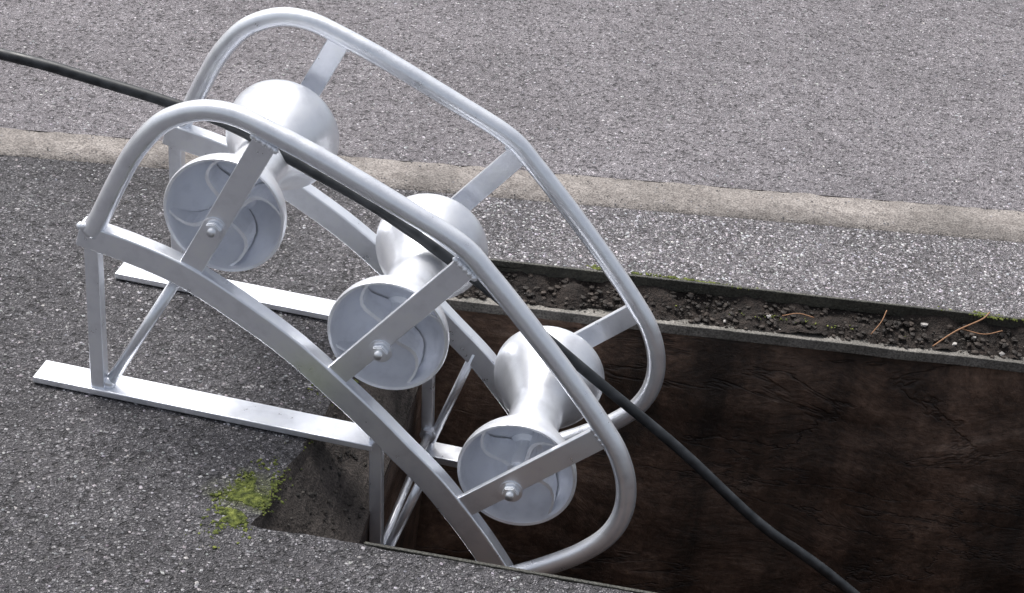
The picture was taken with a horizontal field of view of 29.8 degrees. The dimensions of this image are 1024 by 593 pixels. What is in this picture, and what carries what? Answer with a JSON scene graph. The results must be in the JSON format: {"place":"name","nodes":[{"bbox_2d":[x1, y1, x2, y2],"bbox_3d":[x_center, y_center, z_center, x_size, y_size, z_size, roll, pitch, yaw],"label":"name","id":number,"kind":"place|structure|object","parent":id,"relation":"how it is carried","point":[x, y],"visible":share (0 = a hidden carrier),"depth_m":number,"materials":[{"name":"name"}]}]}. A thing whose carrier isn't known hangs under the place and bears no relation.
{"place":"outdoors","nodes":[
{"label":"outdoors","id":0,"kind":"place"},
{"bbox_2d":[0,0,1023,211],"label":"road","id":1,"kind":"structure","parent":0,"point":[22,18],"depth_m":3.62,"materials":[{"name":"grey asphalt"}]},
{"bbox_2d":[0,127,1023,268],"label":"kerb","id":2,"kind":"structure","parent":1,"relation":"on","point":[753,204],"depth_m":3.24,"materials":[{"name":"concrete"}]},
{"bbox_2d":[0,128,1023,235],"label":"kerb grit","id":3,"kind":"object","parent":2,"relation":"on","point":[572,175],"visible":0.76,"depth_m":3.24,"materials":[{"name":"grey gravel"}]},
{"bbox_2d":[0,155,1023,592],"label":"pavement","id":4,"kind":"structure","parent":0,"point":[156,521],"depth_m":2.61,"materials":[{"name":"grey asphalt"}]},
{"bbox_2d":[185,458,293,548],"bbox_3d":[-0.332,0.253,2.368,0.092,0.007,0.213,17,31,17],"label":"moss","id":5,"kind":"object","parent":4,"relation":"on","point":[248,495],"visible":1,"depth_m":2.37,"materials":[{"name":"green plant"}]},
{"bbox_2d":[33,7,665,573],"bbox_3d":[-0.193,0.007,2.589,0.809,0.660,0.368,11,29,6],"label":"cable guide roller frame","id":6,"kind":"object","parent":4,"relation":"on","point":[397,323],"visible":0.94,"depth_m":2.51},
{"bbox_2d":[0,48,859,592],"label":"cable","id":7,"kind":"object","parent":6,"relation":"on","point":[656,430],"visible":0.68,"depth_m":2.57,"materials":[{"name":"rubber"}]},
{"bbox_2d":[251,258,1023,592],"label":"trench","id":8,"kind":"object","parent":4,"relation":"in","point":[857,450],"visible":0.59,"depth_m":3.06,"materials":[{"name":"soil"}]},
{"bbox_2d":[265,436,313,482],"bbox_3d":[-0.287,0.177,2.517,0.072,0.005,0.247,8,29,0],"label":"moss","id":9,"kind":"object","parent":8,"relation":"on","point":[290,469],"visible":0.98,"depth_m":2.45,"materials":[{"name":"green plant"}]},
{"bbox_2d":[307,379,358,405],"bbox_3d":[-0.240,0.110,2.644,0.082,0.006,0.222,15,30,13],"label":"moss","id":10,"kind":"object","parent":8,"relation":"on","point":[321,392],"visible":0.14,"depth_m":2.61,"materials":[{"name":"green plant"}]},
{"bbox_2d":[586,264,670,278],"bbox_3d":[0.181,-0.036,3.002,0.134,0.006,0.018,10,29,4],"label":"moss","id":11,"kind":"object","parent":8,"relation":"on","point":[599,268],"visible":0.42,"depth_m":3.00,"materials":[{"name":"green plant"}]},
{"bbox_2d":[646,273,757,289],"bbox_3d":[0.276,-0.026,3.006,0.236,0.005,0.018,8,29,0],"label":"moss","id":12,"kind":"object","parent":8,"relation":"on","point":[675,277],"visible":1,"depth_m":3.00,"materials":[{"name":"green plant"}]},
{"bbox_2d":[675,305,905,336],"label":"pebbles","id":13,"kind":"object","parent":8,"relation":"on","point":[795,322],"visible":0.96,"depth_m":2.99,"materials":[{"name":"grey stone"}]},
{"bbox_2d":[782,313,813,317],"bbox_3d":[0.445,0.030,2.989,0.050,0.006,0.009,8,29,0],"label":"twig","id":14,"kind":"object","parent":8,"relation":"on","point":[798,313],"visible":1,"depth_m":2.99,"materials":[{"name":"brown wood"}]},
{"bbox_2d":[932,312,989,346],"bbox_3d":[0.701,0.053,2.992,0.112,0.040,0.010,-12,35,-30],"label":"twig","id":15,"kind":"object","parent":8,"relation":"on","point":[960,329],"visible":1,"depth_m":2.99,"materials":[{"name":"brown wood"}]},
{"bbox_2d":[938,306,1023,321],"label":"moss","id":16,"kind":"object","parent":8,"relation":"on","point":[992,317],"visible":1,"depth_m":3.02,"materials":[{"name":"green plant"}]},
{"bbox_2d":[962,329,1002,334],"bbox_3d":[0.732,0.055,2.993,0.066,0.006,0.010,4,29,-6],"label":"twig","id":17,"kind":"object","parent":8,"relation":"on","point":[981,333],"visible":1,"depth_m":2.99,"materials":[{"name":"brown wood"}]},
{"bbox_2d":[472,198,1023,315],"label":"verge gravel","id":18,"kind":"structure","parent":0,"point":[527,256],"depth_m":3.11,"materials":[{"name":"grey gravel"}]}
]}

